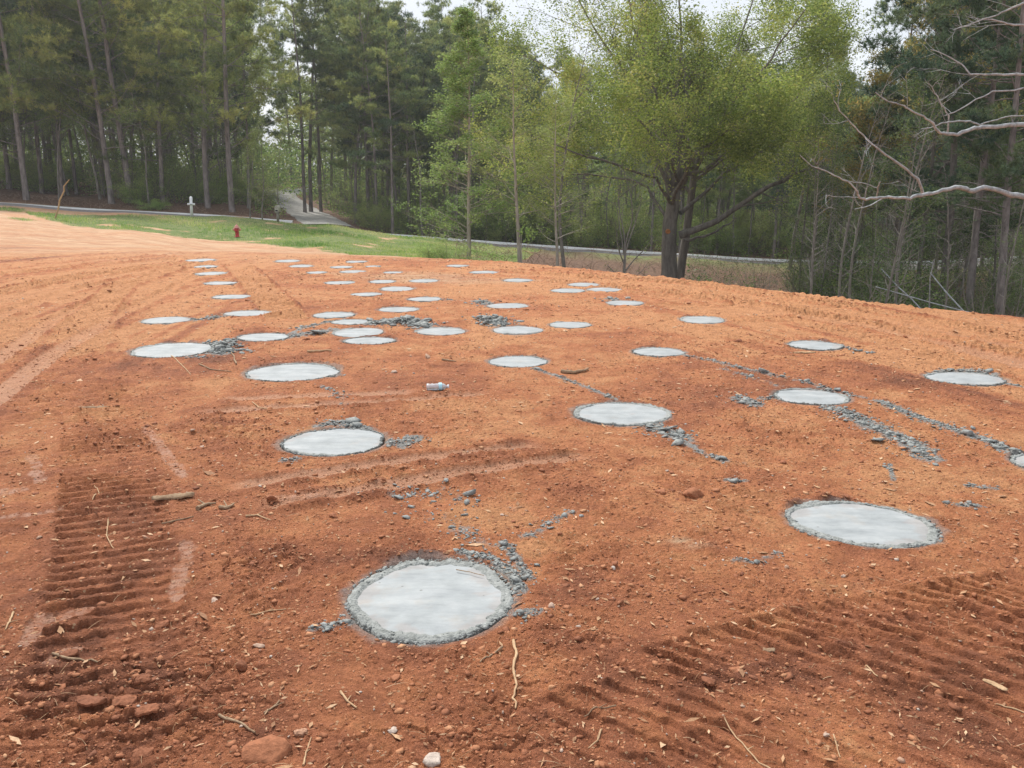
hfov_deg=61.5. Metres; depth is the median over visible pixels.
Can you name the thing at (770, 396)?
concrete spill
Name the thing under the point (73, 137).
broadleaf tree
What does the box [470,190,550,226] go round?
shrub
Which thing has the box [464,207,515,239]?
shrub
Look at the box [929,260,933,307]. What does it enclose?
dead pole
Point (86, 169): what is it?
bare bush
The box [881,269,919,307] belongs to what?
dead pole
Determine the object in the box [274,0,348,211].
pine tree
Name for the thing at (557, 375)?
concrete spill
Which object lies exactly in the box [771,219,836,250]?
shrub
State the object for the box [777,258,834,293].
shrub
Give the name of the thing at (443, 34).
pine tree
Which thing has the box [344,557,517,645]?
concrete pier
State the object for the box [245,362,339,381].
concrete pier
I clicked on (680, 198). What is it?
pine tree
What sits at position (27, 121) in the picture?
broadleaf tree
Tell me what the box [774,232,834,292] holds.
bare bush
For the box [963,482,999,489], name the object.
concrete spill
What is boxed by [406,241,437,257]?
shrub
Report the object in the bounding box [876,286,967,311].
dead pole
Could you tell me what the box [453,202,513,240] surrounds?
shrub
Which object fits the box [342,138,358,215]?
bare tree
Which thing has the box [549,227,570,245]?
shrub
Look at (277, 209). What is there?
mailbox
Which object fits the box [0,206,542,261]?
grass
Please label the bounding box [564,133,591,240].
bare tree
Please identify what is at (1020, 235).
sapling
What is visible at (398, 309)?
concrete pier
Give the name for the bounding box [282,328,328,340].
concrete spill
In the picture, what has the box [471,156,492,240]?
bare tree
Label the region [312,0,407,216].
pine tree
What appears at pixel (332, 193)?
bare bush
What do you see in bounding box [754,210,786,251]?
bare bush
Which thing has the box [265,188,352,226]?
driveway
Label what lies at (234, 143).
sapling
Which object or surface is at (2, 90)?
pine tree
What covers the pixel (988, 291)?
bare bush
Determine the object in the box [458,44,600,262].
slim tree
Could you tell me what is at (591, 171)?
pine tree
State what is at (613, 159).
broadleaf tree
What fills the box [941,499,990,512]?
concrete spill
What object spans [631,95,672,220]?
pine tree
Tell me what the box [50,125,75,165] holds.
broadleaf tree
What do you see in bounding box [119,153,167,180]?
shrub
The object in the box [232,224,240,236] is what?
fire hydrant
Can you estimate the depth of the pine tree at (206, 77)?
72.77 m
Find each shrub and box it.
[0,139,42,181]
[0,139,65,168]
[0,148,72,190]
[0,152,54,183]
[9,152,56,175]
[17,151,91,188]
[25,162,57,193]
[76,134,202,200]
[80,143,184,196]
[109,173,174,205]
[117,147,225,202]
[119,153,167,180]
[130,198,171,210]
[134,153,173,196]
[163,147,241,189]
[179,173,244,204]
[183,167,227,203]
[208,169,256,200]
[214,168,255,200]
[224,168,287,205]
[307,161,411,215]
[333,193,399,226]
[345,175,433,208]
[346,183,437,214]
[350,193,398,230]
[350,198,400,228]
[356,201,410,231]
[357,172,472,224]
[374,188,446,232]
[396,196,463,232]
[406,201,453,235]
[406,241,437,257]
[413,234,492,259]
[415,190,485,228]
[431,213,478,238]
[446,194,482,216]
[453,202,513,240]
[454,207,495,239]
[459,175,565,241]
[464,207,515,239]
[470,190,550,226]
[470,193,535,242]
[474,202,515,239]
[481,178,617,244]
[484,223,507,241]
[496,191,601,244]
[505,189,565,242]
[545,184,613,227]
[549,206,577,239]
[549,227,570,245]
[550,199,624,245]
[557,207,627,246]
[564,196,651,247]
[571,183,634,224]
[587,209,659,248]
[596,197,662,249]
[600,168,673,275]
[607,192,682,239]
[610,193,714,252]
[648,208,695,239]
[659,203,711,233]
[662,194,713,228]
[682,211,727,253]
[693,273,760,287]
[697,197,793,253]
[699,195,774,252]
[701,210,783,254]
[704,213,768,256]
[706,197,763,230]
[758,219,792,249]
[770,218,969,301]
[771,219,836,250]
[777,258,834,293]
[783,254,823,288]
[793,203,881,252]
[795,246,894,292]
[796,249,966,306]
[799,247,916,296]
[807,221,877,255]
[813,287,911,303]
[819,249,1000,313]
[829,263,948,305]
[834,270,946,308]
[870,198,992,258]
[883,262,1023,315]
[909,219,968,255]
[910,206,999,255]
[911,279,1015,314]
[932,231,1023,296]
[956,249,1023,304]
[966,201,1020,245]
[975,257,1023,315]
[1006,280,1023,313]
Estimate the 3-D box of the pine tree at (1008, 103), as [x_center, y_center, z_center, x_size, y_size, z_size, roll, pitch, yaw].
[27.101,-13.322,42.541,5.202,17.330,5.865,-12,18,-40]
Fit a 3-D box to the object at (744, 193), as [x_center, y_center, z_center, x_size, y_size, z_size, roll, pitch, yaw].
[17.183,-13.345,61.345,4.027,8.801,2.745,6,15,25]
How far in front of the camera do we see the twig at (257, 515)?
4.20 m
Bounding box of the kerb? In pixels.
[0,202,1016,263]
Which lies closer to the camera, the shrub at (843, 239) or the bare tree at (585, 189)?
the shrub at (843, 239)
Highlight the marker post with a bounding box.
[187,196,194,216]
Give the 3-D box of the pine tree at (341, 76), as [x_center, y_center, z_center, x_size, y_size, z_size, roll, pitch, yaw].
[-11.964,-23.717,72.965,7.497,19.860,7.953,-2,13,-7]
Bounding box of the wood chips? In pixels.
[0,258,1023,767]
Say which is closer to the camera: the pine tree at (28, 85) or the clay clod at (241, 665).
the clay clod at (241, 665)
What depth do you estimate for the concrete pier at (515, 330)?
9.41 m
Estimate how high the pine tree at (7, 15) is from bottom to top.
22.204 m
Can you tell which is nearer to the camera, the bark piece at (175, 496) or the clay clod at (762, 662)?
the clay clod at (762, 662)
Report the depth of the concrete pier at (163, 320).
10.08 m
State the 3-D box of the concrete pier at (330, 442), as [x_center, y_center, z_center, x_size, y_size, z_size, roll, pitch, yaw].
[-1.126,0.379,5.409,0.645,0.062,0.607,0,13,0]
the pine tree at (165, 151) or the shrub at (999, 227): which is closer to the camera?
the shrub at (999, 227)
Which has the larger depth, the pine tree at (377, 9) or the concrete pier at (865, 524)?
the pine tree at (377, 9)
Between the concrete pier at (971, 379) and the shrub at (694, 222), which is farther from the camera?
the shrub at (694, 222)
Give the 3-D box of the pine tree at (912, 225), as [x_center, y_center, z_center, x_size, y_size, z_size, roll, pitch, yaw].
[17.731,-8.714,39.172,4.459,10.286,5.361,-11,17,-39]
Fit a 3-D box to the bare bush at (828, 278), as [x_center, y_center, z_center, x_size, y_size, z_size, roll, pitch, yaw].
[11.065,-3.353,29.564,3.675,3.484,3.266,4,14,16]
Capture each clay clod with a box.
[234,734,301,767]
[236,660,246,671]
[257,494,285,504]
[327,513,338,518]
[391,674,400,681]
[649,488,667,494]
[670,487,704,499]
[692,676,722,685]
[720,663,747,683]
[758,658,769,665]
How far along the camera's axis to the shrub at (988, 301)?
27.31 m
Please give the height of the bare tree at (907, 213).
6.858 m
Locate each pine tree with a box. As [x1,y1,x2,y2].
[0,0,50,188]
[0,0,95,193]
[0,0,102,174]
[0,0,108,199]
[0,0,109,195]
[0,0,191,203]
[0,1,30,179]
[0,13,28,140]
[0,17,37,111]
[0,50,51,146]
[1,0,53,163]
[5,12,83,168]
[8,0,68,173]
[11,0,38,168]
[12,3,107,194]
[24,0,229,202]
[27,2,145,194]
[40,0,113,199]
[45,0,126,175]
[58,0,242,202]
[60,0,161,192]
[79,1,121,175]
[87,0,106,180]
[93,18,189,161]
[95,1,200,166]
[97,62,114,172]
[101,0,272,208]
[101,4,176,159]
[102,1,198,157]
[106,0,196,165]
[111,2,218,193]
[120,0,318,211]
[155,0,259,183]
[162,0,236,167]
[174,0,233,180]
[176,3,261,169]
[180,2,256,180]
[183,0,241,169]
[185,10,258,132]
[211,0,282,191]
[213,18,274,177]
[231,0,283,179]
[249,0,338,212]
[256,7,307,186]
[268,0,352,211]
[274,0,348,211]
[296,0,358,203]
[302,1,364,200]
[303,0,358,190]
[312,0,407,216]
[317,0,400,222]
[320,16,363,187]
[320,24,373,199]
[327,0,399,199]
[329,0,407,228]
[336,40,376,193]
[345,19,428,233]
[346,0,430,231]
[349,0,425,208]
[354,0,418,207]
[361,3,453,232]
[363,30,421,200]
[364,30,433,201]
[369,24,419,191]
[382,53,428,209]
[392,38,450,199]
[400,32,464,202]
[403,17,437,189]
[407,0,485,200]
[413,22,487,236]
[415,9,476,164]
[418,10,499,234]
[425,19,455,207]
[427,36,487,238]
[434,15,460,197]
[437,15,511,209]
[446,0,520,207]
[447,35,519,202]
[462,43,502,193]
[471,43,546,208]
[475,53,512,187]
[483,44,532,195]
[494,57,534,198]
[497,30,524,159]
[499,43,553,204]
[499,58,560,219]
[513,54,554,128]
[524,83,562,200]
[528,46,579,211]
[534,65,594,210]
[544,73,617,246]
[575,67,607,213]
[583,75,614,205]
[596,77,644,214]
[604,69,657,208]
[605,83,650,208]
[623,86,688,251]
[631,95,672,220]
[662,87,698,244]
[665,79,713,251]
[687,47,758,254]
[696,58,740,220]
[700,47,779,221]
[703,60,742,213]
[704,78,746,220]
[742,60,815,258]
[760,68,807,208]
[766,76,809,221]
[787,76,857,213]
[795,70,862,252]
[798,56,864,220]
[812,103,868,252]
[824,0,975,290]
[828,91,870,219]
[831,80,869,119]
[839,0,1023,305]
[843,79,964,263]
[847,107,929,267]
[874,0,1023,310]
[877,39,976,262]
[883,0,1023,314]
[905,4,987,269]
[906,28,965,249]
[919,21,1008,257]
[940,0,1023,284]
[941,56,1023,254]
[943,1,1023,252]
[965,0,1023,269]
[965,1,1021,254]
[981,4,1023,247]
[991,84,1023,183]
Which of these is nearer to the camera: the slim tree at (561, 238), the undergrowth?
the slim tree at (561, 238)
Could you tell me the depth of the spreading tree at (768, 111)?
31.12 m
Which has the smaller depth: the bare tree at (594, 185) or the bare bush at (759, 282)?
the bare bush at (759, 282)
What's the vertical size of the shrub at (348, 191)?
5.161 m
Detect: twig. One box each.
[5,611,19,629]
[198,363,231,371]
[218,713,255,732]
[245,511,270,519]
[250,608,285,614]
[263,700,282,713]
[302,737,311,765]
[480,646,502,661]
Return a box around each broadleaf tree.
[0,33,45,167]
[3,41,43,137]
[23,43,82,194]
[34,39,88,199]
[37,66,84,178]
[41,104,80,179]
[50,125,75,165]
[51,123,84,164]
[76,94,115,196]
[104,111,126,180]
[105,9,161,189]
[106,124,129,148]
[123,72,167,157]
[151,82,196,191]
[172,102,194,168]
[209,0,274,208]
[234,119,263,178]
[298,106,331,196]
[333,68,397,204]
[333,98,372,207]
[389,85,433,212]
[395,133,429,192]
[417,128,459,214]
[456,94,485,199]
[496,130,526,240]
[526,143,558,244]
[539,54,593,221]
[589,123,629,213]
[597,0,823,278]
[611,145,643,210]
[625,90,663,236]
[636,152,687,209]
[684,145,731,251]
[697,110,743,249]
[698,111,777,255]
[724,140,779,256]
[766,0,856,269]
[774,0,890,262]
[810,41,936,279]
[823,94,869,255]
[832,0,1023,298]
[853,68,918,164]
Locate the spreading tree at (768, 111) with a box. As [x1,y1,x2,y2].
[455,0,895,277]
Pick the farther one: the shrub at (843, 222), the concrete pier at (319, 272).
the shrub at (843, 222)
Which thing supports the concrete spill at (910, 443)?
on the ground at (86, 247)
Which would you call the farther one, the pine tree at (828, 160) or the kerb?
the pine tree at (828, 160)
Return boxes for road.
[0,203,1022,269]
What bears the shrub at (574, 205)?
on the ground at (86, 247)
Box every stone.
[253,643,264,647]
[387,726,396,733]
[423,752,440,767]
[548,602,554,607]
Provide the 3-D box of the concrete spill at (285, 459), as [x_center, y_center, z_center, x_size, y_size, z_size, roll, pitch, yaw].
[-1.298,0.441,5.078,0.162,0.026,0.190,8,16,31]
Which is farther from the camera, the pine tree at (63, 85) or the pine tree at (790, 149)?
the pine tree at (790, 149)
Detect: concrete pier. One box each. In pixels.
[130,342,210,357]
[141,316,190,324]
[186,259,214,261]
[195,265,217,268]
[195,272,226,275]
[204,281,236,284]
[212,295,250,299]
[224,310,268,316]
[236,333,288,341]
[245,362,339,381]
[275,259,299,262]
[280,427,383,456]
[289,264,312,267]
[307,271,326,273]
[313,312,355,318]
[325,281,354,284]
[330,266,352,268]
[331,319,367,324]
[332,328,383,337]
[339,270,365,272]
[342,336,396,344]
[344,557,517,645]
[346,260,366,262]
[351,292,381,296]
[370,280,395,283]
[378,307,418,312]
[380,286,413,291]
[383,271,402,273]
[407,296,440,301]
[409,279,437,282]
[414,327,464,335]
[447,265,468,267]
[470,271,496,273]
[486,303,527,308]
[488,355,547,367]
[493,326,542,334]
[503,278,532,281]
[550,321,591,328]
[551,288,584,292]
[568,283,597,286]
[571,402,673,426]
[587,288,620,291]
[606,300,643,305]
[632,347,685,357]
[680,316,724,323]
[773,388,850,405]
[785,500,943,549]
[787,340,843,350]
[923,372,1006,386]
[933,367,1002,376]
[1009,454,1023,467]
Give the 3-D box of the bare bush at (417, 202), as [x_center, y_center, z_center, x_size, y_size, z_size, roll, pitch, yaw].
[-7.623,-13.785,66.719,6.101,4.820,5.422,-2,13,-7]
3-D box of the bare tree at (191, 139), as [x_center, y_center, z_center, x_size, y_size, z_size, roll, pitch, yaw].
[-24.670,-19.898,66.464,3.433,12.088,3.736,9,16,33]
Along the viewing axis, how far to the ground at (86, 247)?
4.35 m
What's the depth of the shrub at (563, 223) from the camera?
70.73 m
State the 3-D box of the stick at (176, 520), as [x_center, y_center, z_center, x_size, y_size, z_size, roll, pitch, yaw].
[-1.613,0.657,4.155,0.150,0.012,0.014,-9,16,-34]
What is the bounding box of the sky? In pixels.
[1,0,934,168]
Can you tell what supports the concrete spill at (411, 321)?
on the ground at (86, 247)
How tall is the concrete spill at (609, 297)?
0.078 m
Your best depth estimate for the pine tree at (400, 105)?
71.94 m
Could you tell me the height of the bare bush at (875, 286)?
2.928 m
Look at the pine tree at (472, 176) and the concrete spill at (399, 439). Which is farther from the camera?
the pine tree at (472, 176)
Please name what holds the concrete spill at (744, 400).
on the ground at (86, 247)
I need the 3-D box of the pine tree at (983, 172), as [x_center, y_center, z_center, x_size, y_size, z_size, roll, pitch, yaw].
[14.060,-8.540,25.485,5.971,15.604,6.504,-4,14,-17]
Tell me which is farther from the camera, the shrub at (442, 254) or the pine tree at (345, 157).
the pine tree at (345, 157)
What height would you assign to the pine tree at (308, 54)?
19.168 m
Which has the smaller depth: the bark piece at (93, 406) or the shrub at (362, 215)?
the bark piece at (93, 406)
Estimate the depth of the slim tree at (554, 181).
25.66 m
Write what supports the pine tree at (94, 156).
on the ground at (86, 247)
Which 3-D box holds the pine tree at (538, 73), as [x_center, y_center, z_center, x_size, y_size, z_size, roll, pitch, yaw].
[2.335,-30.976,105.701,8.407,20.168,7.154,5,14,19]
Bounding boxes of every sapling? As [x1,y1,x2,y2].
[11,116,50,173]
[140,134,156,165]
[161,112,191,196]
[223,99,241,178]
[226,127,271,217]
[246,114,289,218]
[255,119,298,219]
[314,129,345,205]
[516,223,547,262]
[625,160,678,248]
[770,88,837,291]
[789,73,874,276]
[790,117,867,293]
[791,171,833,263]
[805,148,854,293]
[823,65,957,303]
[835,156,904,301]
[835,168,870,262]
[841,136,906,281]
[842,161,891,273]
[904,178,940,295]
[916,71,1022,308]
[918,146,987,268]
[923,153,972,265]
[933,131,997,296]
[942,71,1023,312]
[980,135,1022,292]
[980,135,1023,271]
[982,154,1023,264]
[995,175,1023,302]
[998,178,1023,263]
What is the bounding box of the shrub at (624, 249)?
[600,168,673,275]
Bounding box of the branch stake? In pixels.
[54,179,69,217]
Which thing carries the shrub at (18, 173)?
on the ground at (86, 247)
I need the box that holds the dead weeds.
[0,191,1020,316]
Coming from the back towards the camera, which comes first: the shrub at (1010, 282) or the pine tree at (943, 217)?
the pine tree at (943, 217)
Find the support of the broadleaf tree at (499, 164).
on the ground at (86, 247)
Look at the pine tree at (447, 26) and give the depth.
64.22 m
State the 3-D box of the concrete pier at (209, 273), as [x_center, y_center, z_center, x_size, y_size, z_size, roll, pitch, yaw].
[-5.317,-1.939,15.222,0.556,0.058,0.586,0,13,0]
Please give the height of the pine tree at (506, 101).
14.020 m
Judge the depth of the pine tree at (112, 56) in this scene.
64.88 m
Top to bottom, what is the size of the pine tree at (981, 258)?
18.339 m
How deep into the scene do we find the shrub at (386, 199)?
73.16 m
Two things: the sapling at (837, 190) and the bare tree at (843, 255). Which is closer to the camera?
the bare tree at (843, 255)
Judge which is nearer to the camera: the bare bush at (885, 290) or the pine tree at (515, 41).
the bare bush at (885, 290)
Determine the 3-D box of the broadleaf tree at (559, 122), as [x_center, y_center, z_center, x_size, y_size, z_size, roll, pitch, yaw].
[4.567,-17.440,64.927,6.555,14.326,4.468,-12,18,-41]
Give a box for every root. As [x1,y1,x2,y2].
[106,519,113,548]
[195,499,215,509]
[218,500,233,508]
[339,690,356,707]
[512,639,517,708]
[584,703,615,716]
[588,729,601,747]
[722,714,769,767]
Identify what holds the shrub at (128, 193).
on the ground at (86, 247)
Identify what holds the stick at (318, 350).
on the ground at (86, 247)
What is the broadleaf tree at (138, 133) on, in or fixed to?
on the ground at (86, 247)
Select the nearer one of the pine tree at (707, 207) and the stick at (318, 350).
the stick at (318, 350)
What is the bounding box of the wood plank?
[793,351,815,353]
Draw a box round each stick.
[51,652,97,662]
[162,516,193,523]
[307,349,331,351]
[561,367,588,373]
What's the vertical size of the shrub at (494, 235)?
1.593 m
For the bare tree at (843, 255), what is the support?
on the ground at (86, 247)
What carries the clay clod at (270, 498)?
on the ground at (86, 247)
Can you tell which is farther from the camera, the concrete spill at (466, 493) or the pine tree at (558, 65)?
the pine tree at (558, 65)
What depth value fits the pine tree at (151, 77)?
77.37 m
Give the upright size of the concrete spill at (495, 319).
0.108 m
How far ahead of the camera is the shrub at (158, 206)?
59.54 m
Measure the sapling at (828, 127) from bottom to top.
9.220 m
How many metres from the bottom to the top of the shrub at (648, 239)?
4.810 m
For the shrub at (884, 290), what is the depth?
26.22 m
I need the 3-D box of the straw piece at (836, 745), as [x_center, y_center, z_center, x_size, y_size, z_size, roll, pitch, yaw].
[0.943,1.050,2.494,0.006,0.010,0.106,2,13,9]
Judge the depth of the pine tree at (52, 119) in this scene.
80.55 m
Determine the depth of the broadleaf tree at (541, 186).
61.18 m
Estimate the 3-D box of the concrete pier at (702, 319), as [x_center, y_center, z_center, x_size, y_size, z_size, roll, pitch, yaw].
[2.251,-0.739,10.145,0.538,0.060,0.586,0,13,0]
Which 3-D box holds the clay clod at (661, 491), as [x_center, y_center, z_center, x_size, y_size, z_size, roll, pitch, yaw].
[0.776,0.572,4.557,0.106,0.036,0.097,0,13,0]
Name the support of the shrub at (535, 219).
on the ground at (86, 247)
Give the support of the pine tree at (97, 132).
on the ground at (86, 247)
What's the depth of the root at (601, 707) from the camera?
2.67 m
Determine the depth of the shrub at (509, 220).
60.47 m
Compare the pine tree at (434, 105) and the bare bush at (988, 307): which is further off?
the pine tree at (434, 105)
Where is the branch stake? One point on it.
(57, 211)
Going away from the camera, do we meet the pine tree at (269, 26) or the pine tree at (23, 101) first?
the pine tree at (23, 101)
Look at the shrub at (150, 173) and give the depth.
67.51 m
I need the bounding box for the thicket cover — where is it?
[685,245,1023,315]
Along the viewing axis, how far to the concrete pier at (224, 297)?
12.14 m
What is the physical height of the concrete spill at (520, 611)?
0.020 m
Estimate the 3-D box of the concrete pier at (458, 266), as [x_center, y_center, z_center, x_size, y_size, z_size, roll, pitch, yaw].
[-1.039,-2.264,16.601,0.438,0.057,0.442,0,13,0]
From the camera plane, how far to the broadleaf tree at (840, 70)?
42.71 m
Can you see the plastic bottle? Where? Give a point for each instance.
(438, 386)
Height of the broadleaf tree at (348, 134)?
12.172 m
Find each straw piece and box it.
[833,734,840,757]
[996,703,1023,712]
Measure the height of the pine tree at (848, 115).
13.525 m
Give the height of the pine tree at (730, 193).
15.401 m
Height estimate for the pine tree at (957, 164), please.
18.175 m
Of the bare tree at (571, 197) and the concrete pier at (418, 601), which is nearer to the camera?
the concrete pier at (418, 601)
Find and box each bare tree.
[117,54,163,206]
[166,49,209,200]
[193,71,234,190]
[303,94,322,193]
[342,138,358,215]
[403,99,436,235]
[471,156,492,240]
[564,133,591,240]
[566,168,580,229]
[575,144,599,221]
[586,133,608,209]
[591,140,612,246]
[597,142,623,247]
[617,158,642,247]
[785,137,836,293]
[786,150,833,293]
[806,88,897,296]
[813,136,850,289]
[818,96,903,298]
[826,129,855,293]
[828,189,864,294]
[860,60,963,303]
[861,139,901,284]
[872,121,939,297]
[873,173,900,269]
[874,179,908,291]
[881,133,941,280]
[906,164,921,279]
[928,160,971,309]
[952,182,975,299]
[978,152,1023,314]
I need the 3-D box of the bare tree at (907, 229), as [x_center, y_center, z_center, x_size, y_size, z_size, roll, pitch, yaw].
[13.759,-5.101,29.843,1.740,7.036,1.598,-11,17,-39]
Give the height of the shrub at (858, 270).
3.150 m
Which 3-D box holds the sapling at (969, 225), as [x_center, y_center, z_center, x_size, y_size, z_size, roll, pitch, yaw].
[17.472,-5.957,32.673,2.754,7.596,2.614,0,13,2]
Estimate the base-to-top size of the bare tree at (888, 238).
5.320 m
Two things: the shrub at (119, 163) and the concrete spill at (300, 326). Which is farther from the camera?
the shrub at (119, 163)
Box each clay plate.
[59,648,78,658]
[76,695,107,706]
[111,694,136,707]
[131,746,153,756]
[134,674,151,684]
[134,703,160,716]
[154,619,168,627]
[293,728,307,735]
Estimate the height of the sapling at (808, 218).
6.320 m
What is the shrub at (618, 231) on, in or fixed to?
on the ground at (86, 247)
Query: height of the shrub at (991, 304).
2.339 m
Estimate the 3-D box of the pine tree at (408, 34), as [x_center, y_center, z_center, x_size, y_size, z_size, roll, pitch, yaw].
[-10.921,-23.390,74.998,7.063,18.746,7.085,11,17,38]
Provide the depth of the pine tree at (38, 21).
57.62 m
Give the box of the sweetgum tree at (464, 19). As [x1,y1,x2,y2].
[388,1,535,257]
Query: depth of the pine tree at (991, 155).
62.25 m
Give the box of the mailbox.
[275,205,280,221]
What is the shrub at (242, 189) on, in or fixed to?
on the ground at (86, 247)
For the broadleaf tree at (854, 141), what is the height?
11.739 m
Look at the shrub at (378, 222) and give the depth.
61.17 m
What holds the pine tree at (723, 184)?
on the ground at (86, 247)
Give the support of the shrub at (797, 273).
on the ground at (86, 247)
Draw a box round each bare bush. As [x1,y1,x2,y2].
[65,147,104,185]
[67,142,107,181]
[103,165,138,198]
[189,164,224,202]
[314,171,350,209]
[385,178,449,232]
[399,178,462,234]
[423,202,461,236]
[691,232,707,253]
[728,259,787,291]
[729,246,777,289]
[729,259,774,288]
[753,239,868,297]
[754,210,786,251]
[773,249,809,286]
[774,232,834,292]
[787,238,873,296]
[830,244,927,304]
[832,257,918,301]
[878,233,994,308]
[908,229,992,308]
[927,229,1023,316]
[957,245,1023,316]
[963,278,1019,316]
[964,259,1022,315]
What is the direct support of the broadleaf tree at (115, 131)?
on the ground at (86, 247)
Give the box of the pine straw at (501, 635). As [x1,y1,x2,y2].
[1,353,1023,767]
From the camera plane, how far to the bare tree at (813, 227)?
22.92 m
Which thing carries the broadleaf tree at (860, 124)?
on the ground at (86, 247)
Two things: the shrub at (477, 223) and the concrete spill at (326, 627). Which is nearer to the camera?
the concrete spill at (326, 627)
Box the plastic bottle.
[426,383,448,390]
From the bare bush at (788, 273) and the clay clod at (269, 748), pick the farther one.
the bare bush at (788, 273)
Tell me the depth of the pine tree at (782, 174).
74.86 m
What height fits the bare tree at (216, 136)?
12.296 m
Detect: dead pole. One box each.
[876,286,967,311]
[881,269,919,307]
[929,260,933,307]
[930,272,963,310]
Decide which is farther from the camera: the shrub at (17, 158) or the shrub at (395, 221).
the shrub at (17, 158)
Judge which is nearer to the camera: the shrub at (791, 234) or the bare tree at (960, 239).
the bare tree at (960, 239)
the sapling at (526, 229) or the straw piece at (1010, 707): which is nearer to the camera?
the straw piece at (1010, 707)
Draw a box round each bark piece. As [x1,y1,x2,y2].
[82,406,106,407]
[151,492,194,499]
[762,648,774,651]
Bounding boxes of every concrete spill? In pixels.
[185,354,214,358]
[190,314,233,321]
[197,339,254,356]
[212,338,243,342]
[278,453,301,463]
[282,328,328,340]
[287,320,333,329]
[308,614,363,638]
[315,416,372,428]
[320,385,350,403]
[347,314,445,329]
[357,477,480,523]
[385,434,431,448]
[401,510,513,549]
[453,548,536,595]
[461,313,523,326]
[464,298,501,305]
[488,541,545,580]
[507,603,538,623]
[520,509,588,537]
[527,366,619,398]
[594,296,630,300]
[631,422,697,447]
[685,355,857,396]
[693,450,727,463]
[716,392,776,408]
[722,367,763,379]
[725,478,746,482]
[737,550,783,563]
[751,394,781,401]
[809,405,946,465]
[844,346,875,353]
[868,399,1023,456]
[882,463,893,471]
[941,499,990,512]
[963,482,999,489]
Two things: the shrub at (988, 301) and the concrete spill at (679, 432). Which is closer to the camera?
the concrete spill at (679, 432)
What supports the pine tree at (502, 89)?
on the ground at (86, 247)
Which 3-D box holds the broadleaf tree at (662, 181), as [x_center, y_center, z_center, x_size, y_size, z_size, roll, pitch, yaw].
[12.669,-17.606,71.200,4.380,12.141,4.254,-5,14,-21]
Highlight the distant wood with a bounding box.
[0,85,799,209]
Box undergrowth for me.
[0,161,1023,260]
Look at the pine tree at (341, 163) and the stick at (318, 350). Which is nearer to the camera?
the stick at (318, 350)
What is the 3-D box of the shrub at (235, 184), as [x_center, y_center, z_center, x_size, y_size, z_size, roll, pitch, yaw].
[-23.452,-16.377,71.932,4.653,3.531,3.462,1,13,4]
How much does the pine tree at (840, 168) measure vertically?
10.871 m
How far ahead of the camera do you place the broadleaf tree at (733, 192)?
59.50 m
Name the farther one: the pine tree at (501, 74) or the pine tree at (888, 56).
the pine tree at (501, 74)
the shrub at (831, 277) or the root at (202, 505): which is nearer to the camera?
the root at (202, 505)
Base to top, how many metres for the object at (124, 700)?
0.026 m
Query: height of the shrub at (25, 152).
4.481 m
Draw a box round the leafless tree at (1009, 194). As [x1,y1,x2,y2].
[800,0,1023,209]
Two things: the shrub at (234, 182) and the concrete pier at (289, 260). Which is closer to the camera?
the concrete pier at (289, 260)
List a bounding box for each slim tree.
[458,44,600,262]
[510,41,604,267]
[514,83,608,265]
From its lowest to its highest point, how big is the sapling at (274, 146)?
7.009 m
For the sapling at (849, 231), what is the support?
on the ground at (86, 247)
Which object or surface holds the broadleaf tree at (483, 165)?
on the ground at (86, 247)
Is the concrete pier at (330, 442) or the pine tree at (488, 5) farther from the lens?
the pine tree at (488, 5)
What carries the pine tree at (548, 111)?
on the ground at (86, 247)
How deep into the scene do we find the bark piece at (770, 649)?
3.01 m
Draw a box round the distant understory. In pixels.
[0,96,1022,228]
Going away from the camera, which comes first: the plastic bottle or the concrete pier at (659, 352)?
the plastic bottle
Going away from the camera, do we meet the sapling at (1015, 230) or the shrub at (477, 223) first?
the sapling at (1015, 230)
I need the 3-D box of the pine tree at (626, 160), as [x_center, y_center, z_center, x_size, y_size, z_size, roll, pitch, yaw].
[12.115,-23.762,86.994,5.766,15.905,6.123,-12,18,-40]
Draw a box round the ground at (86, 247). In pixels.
[0,169,1023,767]
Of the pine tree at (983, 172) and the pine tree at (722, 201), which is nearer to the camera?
the pine tree at (983, 172)
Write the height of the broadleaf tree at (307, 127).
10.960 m
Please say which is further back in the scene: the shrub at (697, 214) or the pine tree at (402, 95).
the shrub at (697, 214)
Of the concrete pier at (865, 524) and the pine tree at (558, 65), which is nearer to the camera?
the concrete pier at (865, 524)
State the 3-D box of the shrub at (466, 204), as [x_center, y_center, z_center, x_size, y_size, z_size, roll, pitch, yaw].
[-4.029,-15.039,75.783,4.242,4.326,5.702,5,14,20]
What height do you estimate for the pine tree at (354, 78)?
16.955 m
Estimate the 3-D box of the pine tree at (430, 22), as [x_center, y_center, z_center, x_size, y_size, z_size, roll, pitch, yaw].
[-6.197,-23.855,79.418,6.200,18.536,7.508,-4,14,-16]
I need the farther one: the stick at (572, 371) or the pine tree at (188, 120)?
the pine tree at (188, 120)
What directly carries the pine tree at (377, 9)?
on the ground at (86, 247)
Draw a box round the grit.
[2,297,1019,766]
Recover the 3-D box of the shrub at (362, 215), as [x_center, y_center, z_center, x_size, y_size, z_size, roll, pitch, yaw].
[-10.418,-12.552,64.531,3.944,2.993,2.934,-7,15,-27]

